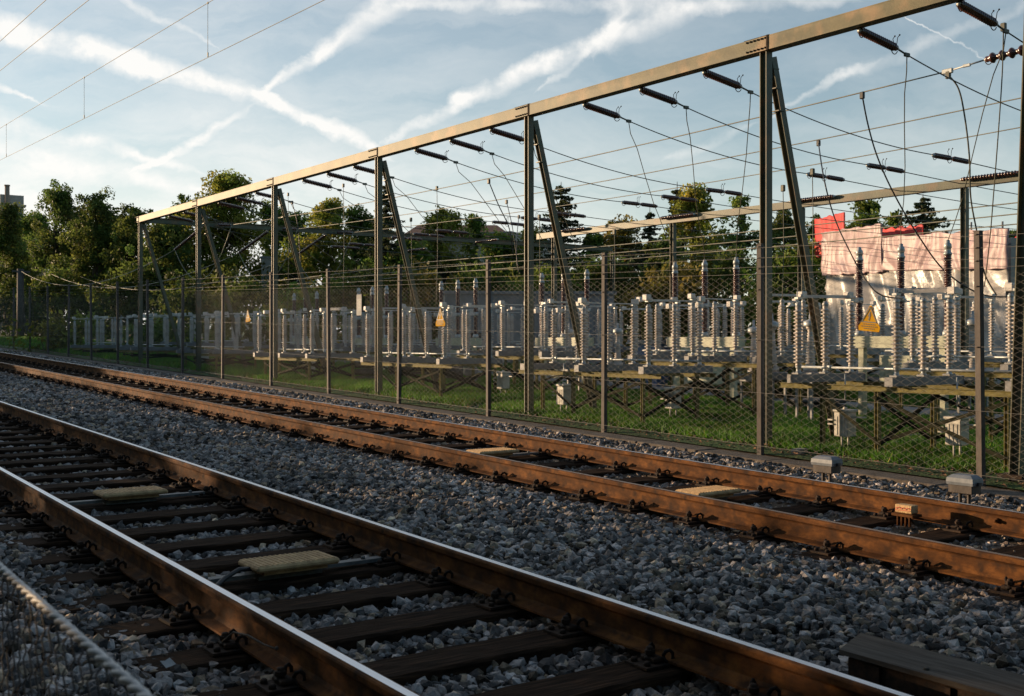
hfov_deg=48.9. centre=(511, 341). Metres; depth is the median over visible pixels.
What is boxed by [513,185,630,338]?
conifer
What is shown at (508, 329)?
disconnector
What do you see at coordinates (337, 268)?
jumper cable
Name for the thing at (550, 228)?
conductor
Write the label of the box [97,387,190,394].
sleeper
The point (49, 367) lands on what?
sleeper
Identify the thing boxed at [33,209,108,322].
deciduous tree
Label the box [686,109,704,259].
dropper cable
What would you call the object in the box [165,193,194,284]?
deciduous tree
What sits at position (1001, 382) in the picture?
shrub
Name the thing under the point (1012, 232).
deciduous tree
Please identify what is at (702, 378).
cabinet door
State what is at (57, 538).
sleeper
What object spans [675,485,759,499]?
balise
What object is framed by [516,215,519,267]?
down lead
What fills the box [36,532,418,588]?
sleeper
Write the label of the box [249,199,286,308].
deciduous tree
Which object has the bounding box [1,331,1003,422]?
gravel path
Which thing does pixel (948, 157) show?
strain insulator
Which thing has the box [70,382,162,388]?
sleeper
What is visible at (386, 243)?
conifer
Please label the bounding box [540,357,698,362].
coupling rod
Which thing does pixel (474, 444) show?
sleeper
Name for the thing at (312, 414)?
sleeper
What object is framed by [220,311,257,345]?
disconnector
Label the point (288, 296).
shrub
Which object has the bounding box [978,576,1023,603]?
sleeper
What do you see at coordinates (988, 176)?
strain insulator
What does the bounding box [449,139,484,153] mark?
strain insulator
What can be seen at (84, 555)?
sleeper
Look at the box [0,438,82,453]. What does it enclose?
sleeper
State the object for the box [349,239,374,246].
strain insulator
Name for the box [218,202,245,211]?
strain insulator
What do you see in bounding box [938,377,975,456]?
drive box
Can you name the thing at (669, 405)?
drive box
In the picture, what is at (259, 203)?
strain insulator
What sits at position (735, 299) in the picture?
disconnector
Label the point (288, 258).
down lead
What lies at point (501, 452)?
balise
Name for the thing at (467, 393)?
grass
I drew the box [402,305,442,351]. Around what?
disconnector
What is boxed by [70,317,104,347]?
disconnector
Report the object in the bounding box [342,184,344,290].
down lead
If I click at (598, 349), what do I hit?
disconnector
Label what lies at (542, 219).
strain insulator
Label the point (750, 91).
conductor
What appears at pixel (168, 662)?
paper scrap
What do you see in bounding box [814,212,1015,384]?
wrapped building
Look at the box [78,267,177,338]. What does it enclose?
shrub
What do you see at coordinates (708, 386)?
support frame
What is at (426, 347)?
disconnector
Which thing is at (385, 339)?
circuit breaker
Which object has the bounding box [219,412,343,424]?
sleeper
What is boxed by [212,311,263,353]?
disconnector
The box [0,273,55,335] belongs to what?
shrub
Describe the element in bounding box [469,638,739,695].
sleeper
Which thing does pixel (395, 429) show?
sleeper
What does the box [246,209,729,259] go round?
conductor
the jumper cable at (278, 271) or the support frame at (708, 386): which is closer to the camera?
the support frame at (708, 386)
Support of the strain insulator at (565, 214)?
attached to the conductor at (392, 177)
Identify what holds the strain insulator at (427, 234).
attached to the conductor at (494, 242)
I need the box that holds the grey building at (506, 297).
[443,291,616,364]
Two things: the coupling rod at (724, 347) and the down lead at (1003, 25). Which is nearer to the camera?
the down lead at (1003, 25)
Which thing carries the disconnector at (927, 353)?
on the support frame at (832, 361)
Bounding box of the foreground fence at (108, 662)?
[0,562,154,695]
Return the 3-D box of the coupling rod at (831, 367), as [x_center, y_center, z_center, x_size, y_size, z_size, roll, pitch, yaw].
[4.420,0.305,11.982,0.112,0.050,3.440,0,0,-36]
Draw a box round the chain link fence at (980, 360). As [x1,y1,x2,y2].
[0,230,1023,486]
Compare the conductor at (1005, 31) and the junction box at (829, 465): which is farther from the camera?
the conductor at (1005, 31)
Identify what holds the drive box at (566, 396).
on the lawn at (895, 468)
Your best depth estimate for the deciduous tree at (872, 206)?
45.68 m
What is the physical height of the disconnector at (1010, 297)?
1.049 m
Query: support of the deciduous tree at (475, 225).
on the lawn at (895, 468)
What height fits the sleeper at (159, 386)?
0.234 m
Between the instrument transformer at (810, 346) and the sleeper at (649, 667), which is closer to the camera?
the sleeper at (649, 667)
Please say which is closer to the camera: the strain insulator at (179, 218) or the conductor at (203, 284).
the strain insulator at (179, 218)
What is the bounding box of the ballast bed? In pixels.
[0,519,1001,695]
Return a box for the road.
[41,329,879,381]
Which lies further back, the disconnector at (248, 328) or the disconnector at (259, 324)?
the disconnector at (248, 328)
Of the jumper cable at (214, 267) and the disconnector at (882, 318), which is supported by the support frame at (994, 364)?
the disconnector at (882, 318)
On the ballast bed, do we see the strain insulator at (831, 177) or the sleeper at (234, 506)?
the sleeper at (234, 506)
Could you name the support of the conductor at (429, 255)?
attached to the strain insulator at (179, 218)
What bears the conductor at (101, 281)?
attached to the wooden pole
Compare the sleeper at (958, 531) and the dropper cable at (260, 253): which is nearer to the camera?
the sleeper at (958, 531)
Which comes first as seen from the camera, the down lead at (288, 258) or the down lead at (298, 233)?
the down lead at (298, 233)
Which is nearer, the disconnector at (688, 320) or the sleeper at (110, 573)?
the sleeper at (110, 573)
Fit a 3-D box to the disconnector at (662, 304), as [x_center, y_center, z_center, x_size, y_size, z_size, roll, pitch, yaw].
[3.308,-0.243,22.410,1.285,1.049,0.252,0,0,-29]
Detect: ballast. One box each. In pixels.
[0,348,485,453]
[0,421,1023,695]
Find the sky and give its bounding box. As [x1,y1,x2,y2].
[0,0,1023,333]
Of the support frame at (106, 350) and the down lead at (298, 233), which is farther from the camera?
the support frame at (106, 350)
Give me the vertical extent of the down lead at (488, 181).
1.392 m
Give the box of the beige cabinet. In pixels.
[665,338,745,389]
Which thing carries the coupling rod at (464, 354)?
attached to the disconnector at (426, 347)
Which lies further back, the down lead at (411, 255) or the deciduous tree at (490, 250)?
the deciduous tree at (490, 250)
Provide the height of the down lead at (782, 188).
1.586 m
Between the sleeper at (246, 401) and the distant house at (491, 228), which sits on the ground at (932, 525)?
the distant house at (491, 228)
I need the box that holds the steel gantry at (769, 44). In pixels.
[135,0,963,446]
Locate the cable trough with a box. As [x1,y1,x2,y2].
[0,347,1023,499]
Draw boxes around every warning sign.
[246,310,249,321]
[436,308,444,325]
[858,305,879,331]
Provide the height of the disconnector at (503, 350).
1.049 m
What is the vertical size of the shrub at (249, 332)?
2.584 m
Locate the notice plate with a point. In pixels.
(358, 304)
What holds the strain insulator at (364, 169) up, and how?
attached to the steel gantry at (769, 44)
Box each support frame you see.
[72,348,128,353]
[119,350,180,357]
[178,353,256,370]
[187,346,257,357]
[255,357,359,380]
[261,349,334,366]
[339,351,442,376]
[361,362,502,396]
[419,349,484,371]
[455,355,597,391]
[493,348,540,366]
[516,352,625,382]
[518,369,716,424]
[625,361,817,416]
[670,356,795,397]
[779,381,1010,471]
[815,354,931,396]
[868,361,1006,412]
[899,370,1011,442]
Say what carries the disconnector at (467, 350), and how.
on the support frame at (442, 372)
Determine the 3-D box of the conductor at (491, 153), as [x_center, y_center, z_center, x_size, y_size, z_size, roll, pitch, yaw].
[6.235,-2.856,23.465,16.543,0.643,0.028,0,0,-36]
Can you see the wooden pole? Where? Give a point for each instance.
(20, 283)
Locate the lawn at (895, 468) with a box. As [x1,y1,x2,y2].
[0,331,1023,489]
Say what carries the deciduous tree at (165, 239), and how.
on the lawn at (895, 468)
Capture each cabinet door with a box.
[550,359,563,375]
[689,355,706,382]
[881,358,907,381]
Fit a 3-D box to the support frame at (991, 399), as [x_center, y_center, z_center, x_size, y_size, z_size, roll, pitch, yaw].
[6.172,0.832,13.299,1.090,0.934,3.140,0,0,-36]
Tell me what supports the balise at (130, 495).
on the sleeper at (17, 511)
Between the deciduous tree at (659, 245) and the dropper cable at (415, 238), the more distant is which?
the deciduous tree at (659, 245)
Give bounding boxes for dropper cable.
[201,226,301,290]
[215,221,314,290]
[252,212,357,287]
[271,209,369,285]
[291,204,385,285]
[340,192,440,281]
[365,186,456,279]
[392,179,473,276]
[456,164,540,272]
[492,155,559,266]
[534,150,586,269]
[629,124,674,261]
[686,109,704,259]
[736,94,750,257]
[900,57,906,236]
[948,34,1005,239]
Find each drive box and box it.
[493,358,512,392]
[552,363,570,411]
[660,376,687,416]
[827,374,866,446]
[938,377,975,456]
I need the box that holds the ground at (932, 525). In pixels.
[1,332,1023,550]
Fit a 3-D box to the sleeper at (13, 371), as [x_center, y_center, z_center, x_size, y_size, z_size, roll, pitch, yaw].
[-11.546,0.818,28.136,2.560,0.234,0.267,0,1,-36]
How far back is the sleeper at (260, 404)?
18.76 m
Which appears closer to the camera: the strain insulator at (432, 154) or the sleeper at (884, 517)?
the sleeper at (884, 517)
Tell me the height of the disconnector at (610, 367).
1.049 m
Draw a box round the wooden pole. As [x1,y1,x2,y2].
[11,269,30,336]
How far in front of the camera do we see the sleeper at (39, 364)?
31.59 m
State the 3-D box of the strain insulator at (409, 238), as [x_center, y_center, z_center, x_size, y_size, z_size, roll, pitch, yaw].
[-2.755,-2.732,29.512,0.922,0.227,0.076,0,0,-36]
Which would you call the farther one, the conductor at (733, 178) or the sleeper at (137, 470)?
the conductor at (733, 178)
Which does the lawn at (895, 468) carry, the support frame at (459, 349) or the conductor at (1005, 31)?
the support frame at (459, 349)
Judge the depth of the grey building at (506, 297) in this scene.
33.21 m
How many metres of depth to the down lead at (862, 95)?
15.03 m
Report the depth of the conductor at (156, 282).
41.13 m
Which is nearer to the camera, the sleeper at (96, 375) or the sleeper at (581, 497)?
the sleeper at (581, 497)
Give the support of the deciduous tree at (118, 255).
on the lawn at (895, 468)
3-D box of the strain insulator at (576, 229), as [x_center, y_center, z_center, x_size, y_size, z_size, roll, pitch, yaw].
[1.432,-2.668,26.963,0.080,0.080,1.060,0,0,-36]
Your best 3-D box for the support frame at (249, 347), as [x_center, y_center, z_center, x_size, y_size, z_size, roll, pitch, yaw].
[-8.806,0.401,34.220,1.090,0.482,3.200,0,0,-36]
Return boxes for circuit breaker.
[288,291,320,344]
[354,285,388,368]
[433,278,481,378]
[534,269,593,382]
[666,257,744,402]
[848,240,953,420]
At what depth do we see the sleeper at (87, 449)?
12.21 m
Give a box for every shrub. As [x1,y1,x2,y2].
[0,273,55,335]
[0,309,130,351]
[9,264,122,337]
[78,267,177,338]
[119,310,229,348]
[149,264,235,341]
[204,264,282,340]
[240,289,347,356]
[254,272,354,340]
[297,262,420,343]
[363,255,470,345]
[418,260,535,312]
[501,263,618,302]
[557,245,669,357]
[614,259,716,358]
[663,242,785,348]
[682,334,775,361]
[712,360,868,399]
[720,235,825,362]
[869,368,1006,392]
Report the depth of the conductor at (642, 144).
17.36 m
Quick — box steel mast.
[997,25,1023,481]
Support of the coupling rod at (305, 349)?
attached to the disconnector at (344, 355)
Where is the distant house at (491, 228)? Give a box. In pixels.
[405,225,550,328]
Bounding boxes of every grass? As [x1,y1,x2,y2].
[0,336,523,376]
[246,371,1008,478]
[497,362,1003,414]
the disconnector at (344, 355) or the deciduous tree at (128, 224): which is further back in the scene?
the deciduous tree at (128, 224)
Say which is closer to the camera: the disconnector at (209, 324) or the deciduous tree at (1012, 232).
the disconnector at (209, 324)
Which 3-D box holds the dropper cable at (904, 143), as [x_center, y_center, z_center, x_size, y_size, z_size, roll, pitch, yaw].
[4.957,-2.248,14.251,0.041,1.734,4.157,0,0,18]
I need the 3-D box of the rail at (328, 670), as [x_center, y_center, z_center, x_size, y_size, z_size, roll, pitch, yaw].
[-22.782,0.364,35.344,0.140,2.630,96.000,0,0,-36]
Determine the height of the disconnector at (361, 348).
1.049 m
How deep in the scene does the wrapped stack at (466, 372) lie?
23.56 m
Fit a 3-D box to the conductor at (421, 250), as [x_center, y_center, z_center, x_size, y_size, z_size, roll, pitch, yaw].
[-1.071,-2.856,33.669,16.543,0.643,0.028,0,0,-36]
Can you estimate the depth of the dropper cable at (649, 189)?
17.49 m
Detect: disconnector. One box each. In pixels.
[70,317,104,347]
[81,316,115,347]
[93,315,133,347]
[116,315,154,349]
[130,314,169,349]
[144,313,188,350]
[160,313,195,344]
[176,313,219,352]
[186,312,220,345]
[193,312,236,352]
[202,312,238,345]
[208,315,232,341]
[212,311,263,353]
[219,315,251,342]
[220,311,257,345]
[244,314,268,342]
[253,310,300,356]
[256,310,292,347]
[278,309,310,348]
[278,309,333,357]
[294,308,341,348]
[305,307,362,357]
[314,313,343,343]
[335,311,364,345]
[339,307,387,350]
[351,310,384,346]
[360,306,421,361]
[370,306,417,351]
[394,311,430,347]
[396,304,459,362]
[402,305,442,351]
[406,313,431,343]
[420,309,455,347]
[436,302,501,364]
[450,307,485,348]
[457,303,511,354]
[493,309,520,345]
[495,301,550,355]
[504,307,540,350]
[520,302,589,369]
[538,299,596,356]
[538,308,577,350]
[557,307,594,347]
[574,298,645,371]
[579,304,623,351]
[619,307,652,349]
[627,296,687,359]
[638,294,712,373]
[653,302,695,354]
[659,305,690,338]
[684,294,746,361]
[701,305,733,336]
[703,300,750,355]
[751,294,814,363]
[772,299,805,356]
[784,303,821,353]
[787,291,864,382]
[835,300,880,354]
[875,295,927,361]
[884,286,963,386]
[903,286,968,368]
[903,298,938,354]
[952,294,1001,361]
[1000,282,1013,369]
[1004,283,1014,390]
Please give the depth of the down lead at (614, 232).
19.00 m
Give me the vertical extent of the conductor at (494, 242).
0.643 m
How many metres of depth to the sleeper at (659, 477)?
10.86 m
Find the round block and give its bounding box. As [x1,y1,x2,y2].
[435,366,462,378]
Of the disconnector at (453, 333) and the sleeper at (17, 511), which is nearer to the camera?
the sleeper at (17, 511)
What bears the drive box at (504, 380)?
on the lawn at (895, 468)
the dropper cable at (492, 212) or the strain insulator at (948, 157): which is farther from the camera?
the dropper cable at (492, 212)
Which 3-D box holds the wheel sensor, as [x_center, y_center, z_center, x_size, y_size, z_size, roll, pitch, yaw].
[3.072,1.336,8.681,0.222,0.164,0.190,0,0,-36]
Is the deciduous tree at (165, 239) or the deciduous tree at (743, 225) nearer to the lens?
the deciduous tree at (743, 225)
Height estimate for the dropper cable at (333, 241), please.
1.734 m
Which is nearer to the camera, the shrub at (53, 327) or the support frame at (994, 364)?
the support frame at (994, 364)
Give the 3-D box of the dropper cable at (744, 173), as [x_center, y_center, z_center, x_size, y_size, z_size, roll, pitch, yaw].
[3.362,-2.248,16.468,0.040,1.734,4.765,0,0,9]
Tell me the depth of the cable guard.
4.48 m
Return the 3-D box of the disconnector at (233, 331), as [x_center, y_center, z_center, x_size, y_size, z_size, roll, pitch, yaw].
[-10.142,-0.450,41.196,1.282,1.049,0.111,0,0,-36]
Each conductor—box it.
[21,250,173,285]
[52,253,237,287]
[82,257,291,290]
[194,221,652,265]
[195,202,1017,288]
[207,223,1016,295]
[209,218,668,263]
[234,72,941,224]
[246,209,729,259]
[264,204,754,257]
[266,213,1016,286]
[284,199,781,255]
[299,97,1020,228]
[333,187,820,249]
[352,127,1019,232]
[358,181,864,247]
[390,176,887,244]
[449,159,940,237]
[485,150,1015,235]
[534,143,1016,229]
[621,117,1016,209]
[678,103,1017,194]
[742,87,1017,173]
[898,49,1020,110]
[997,25,1022,42]
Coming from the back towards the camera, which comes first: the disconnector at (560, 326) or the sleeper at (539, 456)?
the disconnector at (560, 326)
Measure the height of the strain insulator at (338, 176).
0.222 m
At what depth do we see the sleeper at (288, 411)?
17.69 m
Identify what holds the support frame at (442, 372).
on the lawn at (895, 468)
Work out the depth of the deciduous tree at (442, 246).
54.63 m
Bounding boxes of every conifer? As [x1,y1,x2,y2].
[339,185,436,340]
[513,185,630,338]
[623,212,660,339]
[627,183,710,335]
[897,197,950,234]
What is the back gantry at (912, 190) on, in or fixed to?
on the ground at (932, 525)
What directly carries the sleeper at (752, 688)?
on the ballast bed
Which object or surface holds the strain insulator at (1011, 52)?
attached to the steel gantry at (769, 44)
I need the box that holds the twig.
[222,631,278,650]
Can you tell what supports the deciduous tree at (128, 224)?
on the lawn at (895, 468)
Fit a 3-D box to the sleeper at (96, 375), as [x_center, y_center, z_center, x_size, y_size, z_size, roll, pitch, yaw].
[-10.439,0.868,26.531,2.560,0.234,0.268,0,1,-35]
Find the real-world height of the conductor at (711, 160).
0.217 m
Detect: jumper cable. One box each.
[175,225,231,279]
[239,231,296,282]
[301,233,352,283]
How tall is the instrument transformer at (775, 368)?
1.550 m
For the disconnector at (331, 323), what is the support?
on the support frame
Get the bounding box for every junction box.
[811,455,842,481]
[946,473,983,503]
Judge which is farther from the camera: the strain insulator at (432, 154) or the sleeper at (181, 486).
the strain insulator at (432, 154)
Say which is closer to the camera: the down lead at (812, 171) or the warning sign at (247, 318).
the down lead at (812, 171)
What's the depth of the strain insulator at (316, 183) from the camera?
22.96 m
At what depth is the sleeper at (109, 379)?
25.62 m
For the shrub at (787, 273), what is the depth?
35.69 m
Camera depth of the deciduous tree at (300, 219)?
59.59 m
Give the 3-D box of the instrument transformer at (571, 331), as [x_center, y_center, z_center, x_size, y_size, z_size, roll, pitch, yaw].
[1.069,0.341,21.000,0.320,1.343,0.320,0,0,-36]
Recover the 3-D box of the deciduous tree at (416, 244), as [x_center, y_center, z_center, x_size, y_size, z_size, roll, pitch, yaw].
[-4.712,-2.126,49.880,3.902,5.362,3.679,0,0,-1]
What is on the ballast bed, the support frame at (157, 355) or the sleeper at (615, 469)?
the sleeper at (615, 469)
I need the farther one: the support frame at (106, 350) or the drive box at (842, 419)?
the support frame at (106, 350)
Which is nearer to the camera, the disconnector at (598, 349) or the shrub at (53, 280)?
the disconnector at (598, 349)
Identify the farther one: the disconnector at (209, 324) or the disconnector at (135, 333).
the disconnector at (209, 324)
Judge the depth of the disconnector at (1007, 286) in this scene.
10.70 m
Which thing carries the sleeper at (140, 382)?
on the ballast bed
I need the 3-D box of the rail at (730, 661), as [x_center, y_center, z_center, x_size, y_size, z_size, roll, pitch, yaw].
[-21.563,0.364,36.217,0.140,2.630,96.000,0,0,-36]
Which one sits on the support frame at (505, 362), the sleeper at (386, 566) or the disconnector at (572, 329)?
the disconnector at (572, 329)
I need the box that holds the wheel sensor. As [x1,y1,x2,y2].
[891,503,923,526]
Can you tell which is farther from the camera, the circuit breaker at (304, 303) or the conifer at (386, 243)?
the conifer at (386, 243)
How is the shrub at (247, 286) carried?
on the lawn at (895, 468)
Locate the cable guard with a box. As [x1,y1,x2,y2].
[839,633,1023,695]
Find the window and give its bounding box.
[470,333,485,342]
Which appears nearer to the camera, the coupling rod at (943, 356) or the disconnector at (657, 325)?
the coupling rod at (943, 356)
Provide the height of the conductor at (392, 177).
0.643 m
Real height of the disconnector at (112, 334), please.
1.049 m
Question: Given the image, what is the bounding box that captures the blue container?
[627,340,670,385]
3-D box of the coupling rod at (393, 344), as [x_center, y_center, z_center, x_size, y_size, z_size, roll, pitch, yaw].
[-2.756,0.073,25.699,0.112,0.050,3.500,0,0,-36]
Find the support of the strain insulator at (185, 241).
attached to the steel gantry at (769, 44)
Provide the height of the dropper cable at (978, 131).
1.734 m
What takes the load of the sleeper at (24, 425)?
on the ballast bed
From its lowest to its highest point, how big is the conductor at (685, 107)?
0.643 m
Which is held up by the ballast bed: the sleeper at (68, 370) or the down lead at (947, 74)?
the sleeper at (68, 370)
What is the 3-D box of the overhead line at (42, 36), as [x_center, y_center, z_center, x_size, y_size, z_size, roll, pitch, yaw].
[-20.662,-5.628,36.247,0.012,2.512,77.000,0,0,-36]
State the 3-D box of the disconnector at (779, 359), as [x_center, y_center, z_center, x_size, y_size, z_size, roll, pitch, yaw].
[3.965,-0.203,16.424,1.285,1.049,0.252,0,0,-29]
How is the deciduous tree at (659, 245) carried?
on the lawn at (895, 468)
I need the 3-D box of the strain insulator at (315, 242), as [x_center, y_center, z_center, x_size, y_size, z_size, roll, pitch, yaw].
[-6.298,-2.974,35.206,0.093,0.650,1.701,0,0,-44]
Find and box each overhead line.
[0,0,88,70]
[1,0,323,159]
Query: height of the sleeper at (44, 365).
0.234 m
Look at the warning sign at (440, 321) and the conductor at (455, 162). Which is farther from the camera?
the conductor at (455, 162)
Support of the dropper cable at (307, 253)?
hanging from the conductor at (455, 243)
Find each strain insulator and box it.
[168,215,193,223]
[174,226,202,250]
[183,211,208,218]
[217,221,231,226]
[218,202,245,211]
[236,197,263,206]
[237,230,268,253]
[255,192,283,199]
[282,225,297,230]
[298,234,326,254]
[302,179,332,190]
[326,172,357,184]
[330,242,359,249]
[337,229,352,233]
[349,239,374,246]
[353,165,383,177]
[391,233,421,240]
[408,248,426,251]
[413,230,444,237]
[414,148,448,162]
[436,225,467,234]
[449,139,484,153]
[475,238,498,242]
[489,128,523,143]
[492,217,523,226]
[521,212,550,221]
[557,208,585,217]
[561,227,585,232]
[582,102,621,120]
[621,196,657,207]
[639,87,678,107]
[660,190,697,202]
[660,213,694,219]
[702,70,743,91]
[705,183,742,195]
[789,194,834,201]
[806,167,844,181]
[857,28,900,54]
[866,158,903,173]
[931,148,970,163]
[942,45,1022,74]
[956,1,999,30]
[960,170,1018,180]
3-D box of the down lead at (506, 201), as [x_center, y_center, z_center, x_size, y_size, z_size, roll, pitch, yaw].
[-0.015,-2.200,23.366,0.085,1.677,1.774,0,0,-8]
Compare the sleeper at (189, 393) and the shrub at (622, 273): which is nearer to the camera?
the sleeper at (189, 393)
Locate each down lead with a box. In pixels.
[287,193,288,314]
[291,201,300,262]
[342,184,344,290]
[410,218,411,306]
[435,186,437,307]
[487,179,513,255]
[505,200,518,272]
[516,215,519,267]
[538,214,540,306]
[613,229,615,305]
[781,185,784,298]
[810,168,814,267]
[816,140,902,298]
[860,92,1006,297]
[945,71,996,295]
[984,22,1006,285]
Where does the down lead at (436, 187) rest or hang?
hanging from the steel gantry at (769, 44)
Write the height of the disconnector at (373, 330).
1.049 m
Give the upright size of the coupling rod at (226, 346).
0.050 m
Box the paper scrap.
[160,658,175,667]
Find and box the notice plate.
[356,294,361,315]
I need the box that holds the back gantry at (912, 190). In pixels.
[537,174,1017,405]
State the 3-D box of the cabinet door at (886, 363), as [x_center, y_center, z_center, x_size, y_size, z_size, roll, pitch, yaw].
[5.462,0.473,16.098,0.016,0.460,0.440,0,0,-36]
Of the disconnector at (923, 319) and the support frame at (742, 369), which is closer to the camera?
the disconnector at (923, 319)
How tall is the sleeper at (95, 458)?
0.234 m
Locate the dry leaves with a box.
[0,418,848,690]
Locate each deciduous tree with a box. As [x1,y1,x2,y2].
[0,202,40,330]
[0,209,51,324]
[23,179,92,318]
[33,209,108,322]
[54,185,119,313]
[92,209,143,334]
[99,203,153,335]
[115,223,205,323]
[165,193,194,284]
[173,168,271,334]
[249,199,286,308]
[265,210,313,311]
[278,197,365,320]
[334,203,374,315]
[335,213,426,303]
[361,239,447,325]
[419,205,475,323]
[451,213,492,284]
[458,228,539,290]
[518,222,547,290]
[568,233,631,323]
[597,213,659,325]
[629,236,695,339]
[659,182,732,325]
[720,194,759,335]
[751,209,821,342]
[795,213,825,346]
[845,198,890,228]
[880,208,905,228]
[1008,229,1016,237]
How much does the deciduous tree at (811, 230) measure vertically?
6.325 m
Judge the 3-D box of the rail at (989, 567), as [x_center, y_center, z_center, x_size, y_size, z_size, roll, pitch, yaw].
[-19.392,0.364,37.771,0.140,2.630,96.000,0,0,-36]
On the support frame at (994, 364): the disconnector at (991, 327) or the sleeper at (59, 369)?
the disconnector at (991, 327)
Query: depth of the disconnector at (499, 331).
30.97 m
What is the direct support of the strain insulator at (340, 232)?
attached to the steel gantry at (769, 44)
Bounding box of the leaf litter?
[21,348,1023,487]
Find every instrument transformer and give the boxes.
[558,323,579,389]
[607,323,622,388]
[739,320,756,408]
[772,313,787,417]
[795,314,819,419]
[957,311,989,423]
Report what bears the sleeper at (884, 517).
on the ballast bed
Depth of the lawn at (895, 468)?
14.65 m
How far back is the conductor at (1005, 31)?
11.34 m
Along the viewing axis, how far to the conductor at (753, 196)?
20.64 m
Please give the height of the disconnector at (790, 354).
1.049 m
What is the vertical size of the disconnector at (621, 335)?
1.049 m
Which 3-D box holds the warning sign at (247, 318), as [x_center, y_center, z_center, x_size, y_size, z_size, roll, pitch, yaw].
[-5.606,-0.538,23.901,0.008,0.255,0.258,0,-3,-36]
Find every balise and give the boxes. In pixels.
[64,485,204,504]
[203,550,381,585]
[466,447,538,457]
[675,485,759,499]
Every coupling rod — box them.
[195,346,243,347]
[278,348,342,350]
[357,343,432,345]
[382,352,482,355]
[473,346,575,348]
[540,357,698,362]
[642,349,805,353]
[664,346,792,348]
[790,345,848,346]
[801,365,1011,372]
[885,349,1006,352]
[915,355,1007,358]
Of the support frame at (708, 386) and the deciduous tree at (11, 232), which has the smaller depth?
the support frame at (708, 386)
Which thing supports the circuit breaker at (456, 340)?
on the lawn at (895, 468)
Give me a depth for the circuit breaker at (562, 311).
22.55 m
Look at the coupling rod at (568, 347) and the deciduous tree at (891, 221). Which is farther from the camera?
the deciduous tree at (891, 221)
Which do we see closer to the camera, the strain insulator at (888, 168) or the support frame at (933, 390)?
the support frame at (933, 390)
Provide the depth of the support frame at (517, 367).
24.88 m
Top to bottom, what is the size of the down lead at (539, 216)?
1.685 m
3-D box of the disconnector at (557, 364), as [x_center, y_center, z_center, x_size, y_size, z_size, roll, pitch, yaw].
[0.672,-0.093,17.330,1.282,1.049,0.111,0,0,-36]
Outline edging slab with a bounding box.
[791,444,833,454]
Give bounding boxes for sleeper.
[0,367,65,370]
[0,413,11,421]
[0,417,21,426]
[0,420,32,430]
[0,424,43,436]
[0,428,56,441]
[0,433,69,447]
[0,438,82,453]
[0,443,100,460]
[0,449,116,468]
[0,477,202,507]
[0,485,229,519]
[0,495,259,535]
[0,506,291,549]
[2,368,74,371]
[5,369,79,373]
[6,455,135,475]
[11,370,86,375]
[12,518,329,576]
[18,362,37,365]
[19,371,94,376]
[21,363,40,366]
[21,461,155,483]
[27,373,101,377]
[29,364,47,367]
[32,374,111,379]
[34,365,53,368]
[35,469,178,492]
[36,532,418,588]
[39,366,65,369]
[40,375,117,381]
[45,378,135,384]
[47,377,128,382]
[55,548,414,614]
[63,380,145,385]
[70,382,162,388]
[77,383,165,389]
[79,385,179,391]
[93,566,471,647]
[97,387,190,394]
[102,389,201,396]
[115,391,212,399]
[124,393,226,401]
[131,587,600,677]
[139,396,241,404]
[148,398,258,407]
[162,401,271,410]
[173,403,290,412]
[191,610,649,695]
[194,406,308,417]
[205,409,326,420]
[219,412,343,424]
[238,416,365,428]
[254,420,388,433]
[283,423,413,437]
[303,428,438,443]
[323,432,465,448]
[351,437,495,455]
[374,442,524,461]
[404,448,560,468]
[435,454,598,475]
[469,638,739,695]
[470,461,638,484]
[514,468,686,494]
[551,476,733,504]
[606,485,785,515]
[656,495,843,528]
[729,506,913,544]
[732,678,780,695]
[789,518,991,560]
[865,544,1023,580]
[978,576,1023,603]
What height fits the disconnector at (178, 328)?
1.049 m
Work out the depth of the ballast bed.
5.70 m
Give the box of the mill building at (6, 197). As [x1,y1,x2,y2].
[0,184,45,327]
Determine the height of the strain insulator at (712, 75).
0.222 m
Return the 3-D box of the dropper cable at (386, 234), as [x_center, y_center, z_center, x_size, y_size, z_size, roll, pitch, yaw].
[-2.610,-2.249,24.817,0.048,1.734,3.637,0,0,31]
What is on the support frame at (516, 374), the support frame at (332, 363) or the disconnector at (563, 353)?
the disconnector at (563, 353)
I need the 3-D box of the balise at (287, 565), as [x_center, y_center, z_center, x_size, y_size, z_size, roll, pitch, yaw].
[-1.382,1.363,6.566,0.497,0.171,1.405,0,0,33]
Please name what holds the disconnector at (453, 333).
on the support frame at (459, 349)
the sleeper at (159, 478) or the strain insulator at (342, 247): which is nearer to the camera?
the sleeper at (159, 478)
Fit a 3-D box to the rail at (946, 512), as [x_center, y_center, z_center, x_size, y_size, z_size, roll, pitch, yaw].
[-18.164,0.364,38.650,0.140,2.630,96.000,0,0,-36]
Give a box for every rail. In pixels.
[0,352,1023,538]
[0,362,1023,590]
[0,401,911,695]
[0,467,419,695]
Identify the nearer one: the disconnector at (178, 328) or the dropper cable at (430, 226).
the dropper cable at (430, 226)
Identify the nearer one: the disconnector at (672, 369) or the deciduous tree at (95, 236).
the disconnector at (672, 369)
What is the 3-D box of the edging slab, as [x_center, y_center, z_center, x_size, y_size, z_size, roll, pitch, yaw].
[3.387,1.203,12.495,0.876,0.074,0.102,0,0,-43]
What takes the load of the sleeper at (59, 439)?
on the ballast bed

